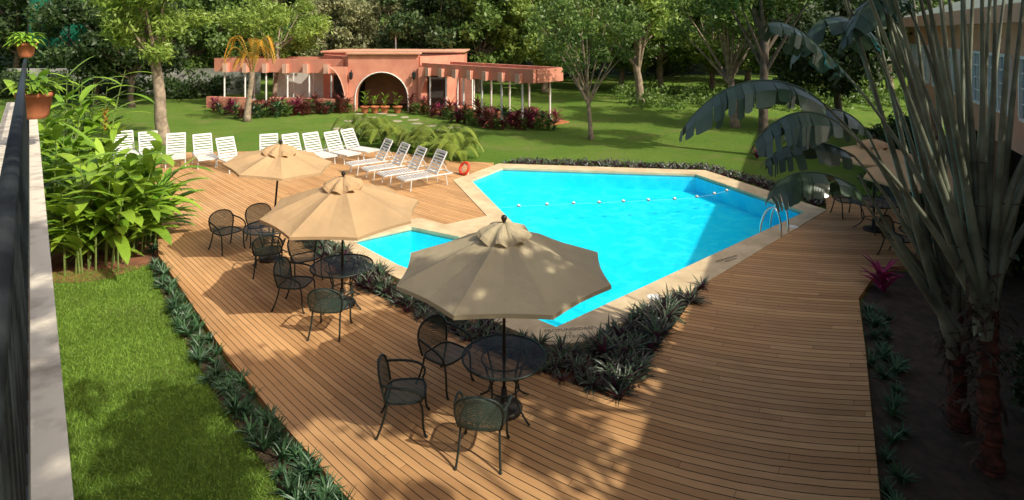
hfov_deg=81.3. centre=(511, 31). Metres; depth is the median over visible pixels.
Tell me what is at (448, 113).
cordyline shrub
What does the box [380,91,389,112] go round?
potted plant
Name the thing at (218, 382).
border plant
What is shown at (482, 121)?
cordyline shrub
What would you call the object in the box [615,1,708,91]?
garden tree
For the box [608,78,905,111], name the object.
undergrowth
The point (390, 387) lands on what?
patio chair
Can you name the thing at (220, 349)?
border plant
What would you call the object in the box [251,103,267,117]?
cordyline shrub
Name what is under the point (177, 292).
border plant
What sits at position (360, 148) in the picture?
sun lounger
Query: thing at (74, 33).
windscreen fence
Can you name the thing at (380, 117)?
areca palm
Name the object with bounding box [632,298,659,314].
oyster plant
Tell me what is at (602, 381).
oyster plant
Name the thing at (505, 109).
cordyline shrub
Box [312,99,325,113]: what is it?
cordyline shrub
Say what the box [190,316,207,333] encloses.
border plant
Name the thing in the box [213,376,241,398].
border plant
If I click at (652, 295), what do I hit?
skimmer lid
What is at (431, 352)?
patio chair
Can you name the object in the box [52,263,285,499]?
grass
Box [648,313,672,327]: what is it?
oyster plant
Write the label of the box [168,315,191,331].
border plant
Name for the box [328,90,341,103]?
cordyline shrub
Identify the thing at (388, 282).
oyster plant
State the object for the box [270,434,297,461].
border plant
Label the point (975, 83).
window frame
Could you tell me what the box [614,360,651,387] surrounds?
oyster plant
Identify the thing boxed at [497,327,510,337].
oyster plant
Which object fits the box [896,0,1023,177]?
hotel wing
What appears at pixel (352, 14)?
garden tree
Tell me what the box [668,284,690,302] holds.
oyster plant
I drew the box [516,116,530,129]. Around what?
cordyline shrub
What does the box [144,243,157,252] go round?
border plant
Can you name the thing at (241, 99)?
wall
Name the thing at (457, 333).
oyster plant
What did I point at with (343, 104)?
cordyline shrub
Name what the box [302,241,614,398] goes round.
planting bed
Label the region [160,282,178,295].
border plant
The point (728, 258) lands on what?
depth marking
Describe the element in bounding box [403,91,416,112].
cordyline shrub
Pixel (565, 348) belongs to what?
oyster plant
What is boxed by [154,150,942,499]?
timber deck
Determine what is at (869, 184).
rounded shrub
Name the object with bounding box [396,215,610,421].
patio umbrella
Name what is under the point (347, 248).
oyster plant
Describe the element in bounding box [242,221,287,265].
patio table
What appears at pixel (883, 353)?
border plant
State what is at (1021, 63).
window frame
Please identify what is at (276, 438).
border plant
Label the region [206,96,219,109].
cordyline shrub
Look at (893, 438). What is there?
border plant
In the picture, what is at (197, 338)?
border plant
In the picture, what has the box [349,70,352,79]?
wall lantern
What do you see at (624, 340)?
oyster plant
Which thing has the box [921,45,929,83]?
window frame
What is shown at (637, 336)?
oyster plant
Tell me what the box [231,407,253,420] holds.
border plant
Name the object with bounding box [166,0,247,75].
garden tree
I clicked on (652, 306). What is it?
oyster plant
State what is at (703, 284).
oyster plant
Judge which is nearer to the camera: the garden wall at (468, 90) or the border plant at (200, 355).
the border plant at (200, 355)
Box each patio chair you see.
[208,209,245,255]
[245,203,275,247]
[251,235,285,278]
[271,256,316,313]
[287,240,324,279]
[307,288,353,341]
[375,353,429,439]
[417,314,474,399]
[453,391,512,474]
[830,190,862,218]
[875,184,901,213]
[876,214,918,258]
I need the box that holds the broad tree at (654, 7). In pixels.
[571,0,686,104]
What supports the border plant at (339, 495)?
on the border bed at (268, 456)
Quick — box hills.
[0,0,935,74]
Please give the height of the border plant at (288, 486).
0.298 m
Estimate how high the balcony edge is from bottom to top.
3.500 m
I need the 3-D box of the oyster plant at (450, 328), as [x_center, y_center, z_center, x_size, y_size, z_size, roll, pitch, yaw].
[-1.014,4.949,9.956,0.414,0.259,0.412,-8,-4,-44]
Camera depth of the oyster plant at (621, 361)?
8.92 m
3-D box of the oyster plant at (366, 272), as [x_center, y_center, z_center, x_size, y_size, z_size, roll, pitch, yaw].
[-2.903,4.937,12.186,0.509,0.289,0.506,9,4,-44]
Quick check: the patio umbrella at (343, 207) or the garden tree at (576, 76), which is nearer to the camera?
the patio umbrella at (343, 207)
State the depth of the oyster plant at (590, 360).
8.96 m
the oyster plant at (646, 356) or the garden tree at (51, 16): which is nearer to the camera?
the oyster plant at (646, 356)
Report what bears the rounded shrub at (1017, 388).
on the shaded bed at (931, 456)
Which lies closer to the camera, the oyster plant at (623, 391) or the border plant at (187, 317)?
the oyster plant at (623, 391)
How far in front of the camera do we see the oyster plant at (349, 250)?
13.27 m
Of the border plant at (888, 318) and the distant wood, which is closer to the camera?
the border plant at (888, 318)
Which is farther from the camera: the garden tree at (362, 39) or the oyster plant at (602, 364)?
the garden tree at (362, 39)
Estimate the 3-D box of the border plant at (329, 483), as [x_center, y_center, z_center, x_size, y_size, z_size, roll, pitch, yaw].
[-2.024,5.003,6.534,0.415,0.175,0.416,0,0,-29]
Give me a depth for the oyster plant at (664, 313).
10.21 m
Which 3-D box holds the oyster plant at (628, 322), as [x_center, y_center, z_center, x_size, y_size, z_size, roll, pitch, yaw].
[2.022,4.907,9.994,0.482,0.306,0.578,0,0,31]
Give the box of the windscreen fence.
[28,0,90,105]
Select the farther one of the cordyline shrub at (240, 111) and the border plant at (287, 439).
the cordyline shrub at (240, 111)
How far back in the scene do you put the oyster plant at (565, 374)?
8.58 m
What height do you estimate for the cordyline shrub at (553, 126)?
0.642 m
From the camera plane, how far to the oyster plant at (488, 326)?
9.92 m
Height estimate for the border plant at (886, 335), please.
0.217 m
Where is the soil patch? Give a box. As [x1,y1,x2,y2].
[51,241,159,282]
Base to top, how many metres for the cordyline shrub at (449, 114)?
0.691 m
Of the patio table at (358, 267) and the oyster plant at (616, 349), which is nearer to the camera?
the oyster plant at (616, 349)
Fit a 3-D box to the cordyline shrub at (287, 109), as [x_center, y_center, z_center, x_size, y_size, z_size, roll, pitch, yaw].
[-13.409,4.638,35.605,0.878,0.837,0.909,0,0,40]
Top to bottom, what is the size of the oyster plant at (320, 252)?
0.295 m
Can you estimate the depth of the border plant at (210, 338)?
9.76 m
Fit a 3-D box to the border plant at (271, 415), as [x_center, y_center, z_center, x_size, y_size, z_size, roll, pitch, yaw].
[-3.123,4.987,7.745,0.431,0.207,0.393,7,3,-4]
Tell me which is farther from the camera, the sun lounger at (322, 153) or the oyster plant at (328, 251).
the sun lounger at (322, 153)
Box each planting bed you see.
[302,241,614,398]
[589,290,698,400]
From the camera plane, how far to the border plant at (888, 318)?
10.42 m
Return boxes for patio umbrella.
[222,140,331,262]
[259,171,417,309]
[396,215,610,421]
[840,135,912,233]
[863,158,970,264]
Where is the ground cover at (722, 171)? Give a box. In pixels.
[500,156,826,205]
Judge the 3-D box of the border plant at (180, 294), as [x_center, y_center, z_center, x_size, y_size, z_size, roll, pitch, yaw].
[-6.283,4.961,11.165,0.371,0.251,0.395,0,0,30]
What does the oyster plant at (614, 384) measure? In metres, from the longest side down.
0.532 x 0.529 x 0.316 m
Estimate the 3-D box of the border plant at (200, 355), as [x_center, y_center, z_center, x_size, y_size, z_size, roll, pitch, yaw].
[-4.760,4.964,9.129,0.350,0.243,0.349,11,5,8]
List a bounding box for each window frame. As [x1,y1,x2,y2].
[909,44,918,77]
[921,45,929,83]
[931,47,943,86]
[948,48,959,94]
[965,50,979,104]
[987,52,1011,115]
[1018,56,1023,122]
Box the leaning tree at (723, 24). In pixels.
[658,0,812,127]
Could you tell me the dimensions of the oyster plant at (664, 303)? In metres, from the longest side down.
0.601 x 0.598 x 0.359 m
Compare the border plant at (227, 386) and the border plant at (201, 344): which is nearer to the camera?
the border plant at (227, 386)
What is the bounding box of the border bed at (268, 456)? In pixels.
[151,252,339,499]
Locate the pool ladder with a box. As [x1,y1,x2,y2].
[759,202,788,237]
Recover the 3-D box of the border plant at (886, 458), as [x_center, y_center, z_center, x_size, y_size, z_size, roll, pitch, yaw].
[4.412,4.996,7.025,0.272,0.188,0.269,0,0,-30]
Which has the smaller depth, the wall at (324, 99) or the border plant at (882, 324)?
the border plant at (882, 324)
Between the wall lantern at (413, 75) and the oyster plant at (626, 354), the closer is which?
the oyster plant at (626, 354)
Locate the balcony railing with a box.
[0,59,30,499]
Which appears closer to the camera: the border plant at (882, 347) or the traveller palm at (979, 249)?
the traveller palm at (979, 249)
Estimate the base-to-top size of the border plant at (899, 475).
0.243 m
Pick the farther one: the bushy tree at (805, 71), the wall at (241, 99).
the wall at (241, 99)
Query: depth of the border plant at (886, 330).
9.96 m
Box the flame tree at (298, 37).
[212,0,333,96]
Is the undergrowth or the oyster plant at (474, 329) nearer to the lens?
the oyster plant at (474, 329)
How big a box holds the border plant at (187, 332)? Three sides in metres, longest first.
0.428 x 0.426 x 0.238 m
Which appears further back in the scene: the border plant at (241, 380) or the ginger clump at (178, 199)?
the ginger clump at (178, 199)
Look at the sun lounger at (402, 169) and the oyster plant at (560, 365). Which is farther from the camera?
the sun lounger at (402, 169)
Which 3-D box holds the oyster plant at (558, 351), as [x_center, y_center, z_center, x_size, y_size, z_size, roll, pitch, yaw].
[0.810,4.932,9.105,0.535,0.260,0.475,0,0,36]
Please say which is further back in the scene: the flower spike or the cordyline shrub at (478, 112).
the cordyline shrub at (478, 112)
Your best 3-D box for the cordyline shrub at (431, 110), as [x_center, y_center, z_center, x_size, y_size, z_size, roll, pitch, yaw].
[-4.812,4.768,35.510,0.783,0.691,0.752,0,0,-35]
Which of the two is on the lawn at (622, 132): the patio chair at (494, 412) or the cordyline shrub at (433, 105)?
the cordyline shrub at (433, 105)
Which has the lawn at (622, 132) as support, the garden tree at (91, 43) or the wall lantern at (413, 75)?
the garden tree at (91, 43)
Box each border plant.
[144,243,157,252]
[145,241,159,249]
[148,260,168,271]
[150,273,168,283]
[153,263,172,277]
[153,276,172,287]
[159,297,186,312]
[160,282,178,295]
[162,288,186,300]
[162,293,184,305]
[164,275,180,286]
[166,313,184,328]
[167,308,181,315]
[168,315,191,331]
[170,289,182,297]
[174,319,194,331]
[174,320,199,336]
[175,304,191,312]
[180,304,193,315]
[180,307,197,322]
[186,313,206,324]
[187,342,211,360]
[188,334,200,344]
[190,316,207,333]
[190,330,203,340]
[190,334,208,349]
[190,344,213,366]
[194,368,217,385]
[197,349,219,361]
[201,330,217,342]
[205,359,227,377]
[206,340,217,350]
[207,342,226,355]
[208,371,224,382]
[208,378,227,389]
[209,353,223,365]
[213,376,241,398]
[217,367,233,377]
[218,391,252,419]
[221,370,244,380]
[222,386,243,403]
[223,382,242,399]
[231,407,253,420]
[232,368,251,388]
[232,412,267,433]
[238,395,254,413]
[239,397,256,420]
[241,419,287,451]
[243,386,263,398]
[243,428,260,442]
[250,406,266,419]
[254,403,267,419]
[254,404,283,424]
[263,414,287,442]
[265,422,288,444]
[268,461,288,482]
[268,467,307,495]
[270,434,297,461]
[274,434,292,448]
[274,464,299,484]
[277,433,294,446]
[280,476,306,499]
[284,441,306,460]
[285,450,318,481]
[286,440,303,453]
[288,461,316,485]
[292,446,322,470]
[296,479,318,499]
[299,453,329,483]
[307,487,329,499]
[310,472,346,498]
[314,468,333,490]
[315,482,338,499]
[327,483,341,499]
[327,484,356,499]
[858,306,881,319]
[860,300,878,313]
[861,314,882,326]
[863,320,886,340]
[865,347,881,365]
[868,314,891,328]
[870,362,901,382]
[871,340,897,360]
[871,342,894,352]
[872,326,895,338]
[874,306,885,314]
[875,446,897,468]
[875,473,903,499]
[877,324,894,339]
[877,424,909,447]
[879,309,894,322]
[879,351,909,374]
[879,386,907,408]
[879,488,916,499]
[881,443,897,458]
[881,455,921,483]
[883,402,907,420]
[886,378,905,392]
[889,353,912,367]
[889,461,908,474]
[890,390,909,402]
[892,422,914,436]
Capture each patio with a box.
[252,100,364,110]
[437,105,568,127]
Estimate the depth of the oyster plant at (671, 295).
11.02 m
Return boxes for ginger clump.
[0,56,154,199]
[39,117,121,234]
[43,123,181,275]
[80,155,214,247]
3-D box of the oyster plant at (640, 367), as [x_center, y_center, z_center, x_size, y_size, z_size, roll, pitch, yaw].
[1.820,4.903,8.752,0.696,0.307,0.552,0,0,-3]
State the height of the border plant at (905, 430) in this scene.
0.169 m
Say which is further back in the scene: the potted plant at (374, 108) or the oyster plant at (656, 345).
the potted plant at (374, 108)
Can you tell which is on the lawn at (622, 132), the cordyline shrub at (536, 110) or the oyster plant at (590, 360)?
the cordyline shrub at (536, 110)
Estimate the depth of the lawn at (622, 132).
26.46 m
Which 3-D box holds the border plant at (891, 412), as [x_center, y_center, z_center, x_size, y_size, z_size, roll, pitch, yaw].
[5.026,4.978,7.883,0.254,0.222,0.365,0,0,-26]
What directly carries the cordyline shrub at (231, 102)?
on the lawn at (622, 132)
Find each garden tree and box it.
[0,0,27,67]
[12,0,129,105]
[56,1,189,107]
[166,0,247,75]
[183,0,297,66]
[263,0,330,56]
[283,0,380,56]
[323,1,390,28]
[324,0,416,48]
[337,0,435,35]
[373,0,485,58]
[423,0,543,92]
[492,0,595,92]
[536,0,615,82]
[574,0,666,88]
[607,0,702,80]
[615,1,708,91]
[664,0,758,91]
[703,22,756,81]
[718,0,834,85]
[833,3,918,96]
[869,0,953,91]
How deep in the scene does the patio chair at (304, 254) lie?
12.23 m
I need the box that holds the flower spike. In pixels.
[101,107,109,130]
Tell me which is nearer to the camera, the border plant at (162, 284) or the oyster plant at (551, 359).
the oyster plant at (551, 359)
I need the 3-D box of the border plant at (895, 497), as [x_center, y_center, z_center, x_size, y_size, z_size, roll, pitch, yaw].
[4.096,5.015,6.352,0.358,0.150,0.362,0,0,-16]
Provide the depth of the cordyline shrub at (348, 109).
37.35 m
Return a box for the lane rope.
[503,189,728,207]
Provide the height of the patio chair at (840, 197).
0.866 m
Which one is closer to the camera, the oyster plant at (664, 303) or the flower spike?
the oyster plant at (664, 303)
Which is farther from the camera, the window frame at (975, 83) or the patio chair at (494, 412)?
the window frame at (975, 83)
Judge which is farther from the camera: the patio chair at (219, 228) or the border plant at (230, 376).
the patio chair at (219, 228)
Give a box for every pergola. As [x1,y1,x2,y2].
[214,56,343,99]
[422,61,562,123]
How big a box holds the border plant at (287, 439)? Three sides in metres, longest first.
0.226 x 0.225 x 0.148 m
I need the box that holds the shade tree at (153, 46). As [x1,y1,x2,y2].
[84,0,218,144]
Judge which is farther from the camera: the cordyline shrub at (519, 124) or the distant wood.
the distant wood
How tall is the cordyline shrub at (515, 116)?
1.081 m
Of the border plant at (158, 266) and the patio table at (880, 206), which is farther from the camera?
the patio table at (880, 206)
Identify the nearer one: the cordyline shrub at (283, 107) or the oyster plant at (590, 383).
the oyster plant at (590, 383)
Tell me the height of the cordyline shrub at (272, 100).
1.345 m
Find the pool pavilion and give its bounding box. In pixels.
[320,49,469,111]
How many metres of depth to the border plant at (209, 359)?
9.15 m
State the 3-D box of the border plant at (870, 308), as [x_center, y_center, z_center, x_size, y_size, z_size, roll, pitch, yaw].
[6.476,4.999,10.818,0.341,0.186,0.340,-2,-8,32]
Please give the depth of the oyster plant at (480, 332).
9.76 m
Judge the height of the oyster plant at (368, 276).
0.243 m
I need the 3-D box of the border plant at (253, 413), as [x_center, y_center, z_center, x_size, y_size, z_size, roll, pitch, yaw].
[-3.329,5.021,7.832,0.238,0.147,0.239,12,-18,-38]
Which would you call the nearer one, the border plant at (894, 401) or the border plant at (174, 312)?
the border plant at (894, 401)
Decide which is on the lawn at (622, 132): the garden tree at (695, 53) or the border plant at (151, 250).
the garden tree at (695, 53)
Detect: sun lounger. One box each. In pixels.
[113,130,138,164]
[138,130,161,154]
[165,132,185,168]
[191,133,217,168]
[214,136,236,173]
[259,133,277,149]
[281,133,301,150]
[302,131,337,163]
[323,130,361,164]
[337,128,378,159]
[345,138,397,175]
[361,142,415,180]
[377,146,432,186]
[396,149,452,191]
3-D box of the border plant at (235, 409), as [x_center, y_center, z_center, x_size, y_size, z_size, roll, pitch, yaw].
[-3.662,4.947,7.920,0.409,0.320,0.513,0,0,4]
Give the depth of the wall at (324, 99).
38.75 m
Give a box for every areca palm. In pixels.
[330,114,382,138]
[351,113,394,131]
[353,118,408,143]
[373,125,430,145]
[396,122,451,150]
[404,124,480,154]
[426,132,483,162]
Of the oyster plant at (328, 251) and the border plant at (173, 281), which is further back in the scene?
the oyster plant at (328, 251)
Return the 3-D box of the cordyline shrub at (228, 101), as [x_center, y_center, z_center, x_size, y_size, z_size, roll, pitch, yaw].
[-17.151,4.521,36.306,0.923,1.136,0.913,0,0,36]
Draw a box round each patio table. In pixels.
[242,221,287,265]
[309,254,372,314]
[461,334,546,425]
[848,195,898,235]
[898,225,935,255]
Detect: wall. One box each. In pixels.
[7,68,260,93]
[206,96,251,107]
[270,97,335,110]
[277,72,322,97]
[460,78,472,106]
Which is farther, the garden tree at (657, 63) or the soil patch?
the garden tree at (657, 63)
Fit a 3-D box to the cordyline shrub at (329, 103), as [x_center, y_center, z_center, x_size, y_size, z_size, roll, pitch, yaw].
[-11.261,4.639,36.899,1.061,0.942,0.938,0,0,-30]
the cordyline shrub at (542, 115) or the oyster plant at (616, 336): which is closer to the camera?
the oyster plant at (616, 336)
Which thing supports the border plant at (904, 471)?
on the shaded bed at (931, 456)
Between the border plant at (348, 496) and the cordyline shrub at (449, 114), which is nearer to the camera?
the border plant at (348, 496)
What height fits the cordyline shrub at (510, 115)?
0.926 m
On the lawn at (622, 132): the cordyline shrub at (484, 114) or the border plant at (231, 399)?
the cordyline shrub at (484, 114)
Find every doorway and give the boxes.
[334,75,343,104]
[428,76,444,107]
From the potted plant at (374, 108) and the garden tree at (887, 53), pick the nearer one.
the potted plant at (374, 108)
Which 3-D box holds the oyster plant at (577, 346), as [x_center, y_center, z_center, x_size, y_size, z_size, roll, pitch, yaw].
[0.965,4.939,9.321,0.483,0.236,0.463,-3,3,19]
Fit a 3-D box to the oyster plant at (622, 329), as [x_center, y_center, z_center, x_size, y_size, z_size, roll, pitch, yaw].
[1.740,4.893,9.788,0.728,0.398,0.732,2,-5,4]
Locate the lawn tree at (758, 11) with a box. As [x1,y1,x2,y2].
[703,0,817,156]
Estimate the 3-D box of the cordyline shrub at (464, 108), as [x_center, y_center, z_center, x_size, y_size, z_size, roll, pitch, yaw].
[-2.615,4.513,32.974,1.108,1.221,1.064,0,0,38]
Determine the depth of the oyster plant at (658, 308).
10.35 m
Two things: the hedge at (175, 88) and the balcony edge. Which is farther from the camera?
the hedge at (175, 88)
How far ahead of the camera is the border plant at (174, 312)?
10.64 m
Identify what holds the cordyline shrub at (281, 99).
on the lawn at (622, 132)
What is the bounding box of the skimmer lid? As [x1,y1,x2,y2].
[647,294,660,299]
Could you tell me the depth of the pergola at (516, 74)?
34.36 m
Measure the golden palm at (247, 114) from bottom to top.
4.892 m
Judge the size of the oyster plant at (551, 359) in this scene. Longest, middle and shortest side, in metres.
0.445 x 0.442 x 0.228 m
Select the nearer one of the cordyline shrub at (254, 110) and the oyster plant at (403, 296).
the oyster plant at (403, 296)
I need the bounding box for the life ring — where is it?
[459,161,469,175]
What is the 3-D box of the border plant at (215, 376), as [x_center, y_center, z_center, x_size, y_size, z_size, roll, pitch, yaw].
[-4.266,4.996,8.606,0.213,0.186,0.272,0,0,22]
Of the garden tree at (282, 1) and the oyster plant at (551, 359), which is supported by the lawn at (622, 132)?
the garden tree at (282, 1)
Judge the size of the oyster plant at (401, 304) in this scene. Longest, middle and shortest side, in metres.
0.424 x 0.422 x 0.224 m
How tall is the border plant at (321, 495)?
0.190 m
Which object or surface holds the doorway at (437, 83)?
in the pool pavilion
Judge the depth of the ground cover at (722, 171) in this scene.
22.19 m
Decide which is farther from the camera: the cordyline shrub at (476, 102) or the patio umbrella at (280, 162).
the cordyline shrub at (476, 102)
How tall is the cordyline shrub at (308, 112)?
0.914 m
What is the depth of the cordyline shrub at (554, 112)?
32.62 m
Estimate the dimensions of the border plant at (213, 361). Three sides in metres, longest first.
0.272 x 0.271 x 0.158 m
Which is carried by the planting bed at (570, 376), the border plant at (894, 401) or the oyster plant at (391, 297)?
the oyster plant at (391, 297)
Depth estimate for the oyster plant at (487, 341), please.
9.50 m
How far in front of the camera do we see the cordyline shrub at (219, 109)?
37.09 m
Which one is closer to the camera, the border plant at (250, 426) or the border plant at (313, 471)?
the border plant at (313, 471)
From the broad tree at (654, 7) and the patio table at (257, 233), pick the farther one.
the broad tree at (654, 7)
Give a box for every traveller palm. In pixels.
[679,0,1005,436]
[750,0,1023,479]
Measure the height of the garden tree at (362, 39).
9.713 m
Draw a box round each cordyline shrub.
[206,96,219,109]
[211,98,225,111]
[212,102,222,112]
[223,98,239,114]
[225,98,237,114]
[226,102,240,117]
[234,104,243,118]
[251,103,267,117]
[251,107,257,117]
[260,99,267,115]
[260,107,273,116]
[267,95,278,114]
[267,100,285,116]
[273,96,286,115]
[278,102,289,115]
[283,104,293,115]
[290,97,302,113]
[291,104,298,115]
[293,91,306,105]
[295,97,312,114]
[305,101,312,114]
[307,91,323,101]
[312,97,324,113]
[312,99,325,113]
[320,105,330,113]
[323,100,335,113]
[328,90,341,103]
[335,94,349,112]
[335,99,350,110]
[337,95,355,112]
[346,102,354,111]
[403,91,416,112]
[410,102,421,113]
[416,95,431,113]
[428,99,439,114]
[428,107,436,116]
[433,102,443,116]
[439,104,454,117]
[443,98,455,118]
[444,107,454,118]
[444,110,455,121]
[449,109,462,122]
[450,108,463,122]
[452,100,461,114]
[458,103,471,123]
[463,108,476,123]
[466,116,478,125]
[470,95,484,116]
[472,103,486,123]
[477,107,488,125]
[477,115,487,126]
[481,104,498,128]
[482,105,498,125]
[491,103,500,116]
[492,117,501,128]
[496,107,512,126]
[496,116,507,129]
[498,105,510,117]
[505,109,523,127]
[506,111,516,126]
[514,118,524,129]
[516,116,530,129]
[519,107,535,128]
[524,111,537,128]
[529,106,541,124]
[531,114,546,128]
[532,120,543,129]
[535,110,548,127]
[541,117,556,128]
[547,119,560,129]
[548,108,564,122]
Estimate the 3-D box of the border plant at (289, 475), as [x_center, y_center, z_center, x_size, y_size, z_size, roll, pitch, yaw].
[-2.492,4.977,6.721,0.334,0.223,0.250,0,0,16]
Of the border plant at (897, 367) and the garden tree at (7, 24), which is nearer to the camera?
the border plant at (897, 367)
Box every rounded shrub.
[857,141,947,206]
[860,110,937,152]
[999,335,1023,411]
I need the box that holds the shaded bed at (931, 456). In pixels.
[860,271,1023,499]
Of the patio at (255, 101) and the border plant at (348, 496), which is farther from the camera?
the patio at (255, 101)
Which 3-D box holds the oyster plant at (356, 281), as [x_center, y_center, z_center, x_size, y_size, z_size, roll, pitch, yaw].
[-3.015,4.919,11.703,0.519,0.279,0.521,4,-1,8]
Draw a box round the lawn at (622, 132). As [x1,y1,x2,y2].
[0,72,1023,499]
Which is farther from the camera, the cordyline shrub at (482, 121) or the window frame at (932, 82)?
the cordyline shrub at (482, 121)
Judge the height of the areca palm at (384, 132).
0.996 m
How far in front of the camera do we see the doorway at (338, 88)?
39.15 m
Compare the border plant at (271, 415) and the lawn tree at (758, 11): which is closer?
the border plant at (271, 415)
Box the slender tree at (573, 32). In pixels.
[522,0,655,139]
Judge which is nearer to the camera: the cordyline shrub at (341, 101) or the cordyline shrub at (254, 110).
the cordyline shrub at (254, 110)
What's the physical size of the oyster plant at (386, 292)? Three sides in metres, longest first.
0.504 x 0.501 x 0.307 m
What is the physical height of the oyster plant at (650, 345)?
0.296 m
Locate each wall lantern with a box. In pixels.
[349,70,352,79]
[412,70,415,79]
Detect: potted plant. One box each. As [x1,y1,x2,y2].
[360,91,369,112]
[370,94,379,112]
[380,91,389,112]
[393,92,402,112]
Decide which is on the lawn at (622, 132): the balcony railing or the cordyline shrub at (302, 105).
the cordyline shrub at (302, 105)
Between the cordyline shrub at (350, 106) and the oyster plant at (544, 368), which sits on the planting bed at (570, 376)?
the oyster plant at (544, 368)
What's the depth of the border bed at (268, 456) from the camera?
7.84 m
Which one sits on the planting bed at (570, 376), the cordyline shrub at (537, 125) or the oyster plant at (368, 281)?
the oyster plant at (368, 281)
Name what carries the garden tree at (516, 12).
on the lawn at (622, 132)
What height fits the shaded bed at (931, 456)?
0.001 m
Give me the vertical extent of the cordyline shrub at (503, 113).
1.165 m
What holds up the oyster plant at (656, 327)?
on the planting bed at (604, 361)
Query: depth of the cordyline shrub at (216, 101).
37.76 m
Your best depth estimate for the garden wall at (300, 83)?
43.86 m
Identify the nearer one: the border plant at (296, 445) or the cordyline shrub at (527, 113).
the border plant at (296, 445)
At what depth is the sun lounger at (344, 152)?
23.17 m
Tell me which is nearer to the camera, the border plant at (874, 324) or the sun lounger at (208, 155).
the border plant at (874, 324)
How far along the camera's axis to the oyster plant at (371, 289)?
11.49 m
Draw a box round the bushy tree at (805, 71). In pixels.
[749,0,926,110]
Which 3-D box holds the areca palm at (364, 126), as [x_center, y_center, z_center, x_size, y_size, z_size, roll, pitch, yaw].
[-7.210,4.553,28.069,2.514,1.107,2.590,0,0,0]
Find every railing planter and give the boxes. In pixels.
[3,73,63,119]
[4,32,45,56]
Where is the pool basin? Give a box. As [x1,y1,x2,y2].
[356,170,800,326]
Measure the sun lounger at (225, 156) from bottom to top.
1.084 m
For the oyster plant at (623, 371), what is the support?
on the planting bed at (604, 361)
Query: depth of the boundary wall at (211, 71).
48.38 m
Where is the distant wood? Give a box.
[0,0,959,77]
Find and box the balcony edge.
[0,102,73,499]
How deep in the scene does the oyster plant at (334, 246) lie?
13.72 m
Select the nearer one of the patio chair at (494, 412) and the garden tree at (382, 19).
the patio chair at (494, 412)
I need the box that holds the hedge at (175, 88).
[0,67,253,99]
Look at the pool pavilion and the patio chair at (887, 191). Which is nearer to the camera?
the patio chair at (887, 191)
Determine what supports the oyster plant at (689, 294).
on the planting bed at (604, 361)
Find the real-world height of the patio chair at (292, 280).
0.866 m
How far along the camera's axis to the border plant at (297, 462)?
6.91 m
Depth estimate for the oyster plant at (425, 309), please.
10.66 m
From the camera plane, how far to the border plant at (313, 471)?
6.82 m
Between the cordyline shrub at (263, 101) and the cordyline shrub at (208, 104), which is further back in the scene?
the cordyline shrub at (208, 104)
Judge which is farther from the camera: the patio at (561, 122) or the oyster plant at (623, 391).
the patio at (561, 122)
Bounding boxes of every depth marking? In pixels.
[544,326,592,337]
[716,255,737,261]
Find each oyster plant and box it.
[312,240,325,251]
[313,245,326,257]
[324,240,339,249]
[325,247,339,254]
[337,240,355,252]
[337,246,353,256]
[349,274,369,290]
[354,279,376,290]
[356,271,373,280]
[357,273,375,284]
[360,281,382,294]
[361,264,375,277]
[371,261,395,279]
[371,273,389,284]
[373,260,386,273]
[373,278,394,297]
[373,280,388,294]
[379,277,396,288]
[383,287,399,302]
[385,293,406,307]
[394,291,417,303]
[395,296,412,307]
[396,300,415,311]
[404,296,418,308]
[408,307,427,323]
[415,300,431,307]
[416,303,430,315]
[421,308,436,323]
[442,320,461,335]
[449,327,463,336]
[453,323,481,340]
[455,320,469,332]
[459,319,474,329]
[464,319,492,337]
[471,323,487,341]
[474,319,496,341]
[475,327,496,352]
[483,318,507,331]
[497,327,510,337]
[512,328,528,341]
[526,338,555,357]
[529,329,554,351]
[529,351,556,375]
[541,350,562,373]
[542,350,571,377]
[549,342,580,369]
[550,333,576,354]
[551,366,572,385]
[557,353,574,369]
[561,341,587,356]
[562,336,586,357]
[563,351,589,375]
[563,352,587,373]
[571,362,596,387]
[571,371,587,386]
[575,359,595,373]
[578,329,629,359]
[578,351,600,372]
[579,323,615,361]
[579,365,608,397]
[580,327,608,343]
[588,370,618,394]
[590,355,624,382]
[590,360,611,379]
[591,314,626,338]
[599,339,637,367]
[601,348,627,370]
[601,371,642,406]
[602,315,636,340]
[602,328,646,358]
[603,363,632,391]
[604,333,651,368]
[606,338,631,360]
[609,364,632,385]
[610,320,629,334]
[610,360,644,389]
[611,343,644,367]
[612,326,640,344]
[613,349,654,376]
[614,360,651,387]
[616,301,647,325]
[620,310,644,331]
[624,326,657,352]
[624,345,658,373]
[625,300,648,322]
[629,320,650,336]
[630,319,649,335]
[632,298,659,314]
[632,349,651,364]
[635,331,662,355]
[636,304,677,343]
[641,296,667,317]
[642,310,668,333]
[645,317,674,337]
[646,299,681,320]
[647,335,664,351]
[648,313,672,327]
[649,294,674,308]
[651,308,682,331]
[653,296,674,315]
[653,296,690,323]
[655,284,680,305]
[663,295,690,316]
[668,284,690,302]
[672,289,696,306]
[673,285,713,306]
[676,282,701,301]
[693,275,710,290]
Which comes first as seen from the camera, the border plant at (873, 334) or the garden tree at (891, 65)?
the border plant at (873, 334)
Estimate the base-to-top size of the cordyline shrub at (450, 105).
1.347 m
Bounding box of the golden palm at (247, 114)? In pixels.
[224,36,276,121]
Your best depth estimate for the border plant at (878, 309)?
10.71 m
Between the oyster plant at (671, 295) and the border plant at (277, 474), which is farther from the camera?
the oyster plant at (671, 295)
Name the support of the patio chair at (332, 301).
on the timber deck
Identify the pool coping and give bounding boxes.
[328,163,826,350]
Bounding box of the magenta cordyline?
[858,250,905,291]
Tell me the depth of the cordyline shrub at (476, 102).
35.02 m
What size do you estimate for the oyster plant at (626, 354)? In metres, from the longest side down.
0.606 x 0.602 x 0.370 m
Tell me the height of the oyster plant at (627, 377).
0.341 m
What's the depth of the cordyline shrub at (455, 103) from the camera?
35.48 m
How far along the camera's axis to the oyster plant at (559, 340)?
9.41 m

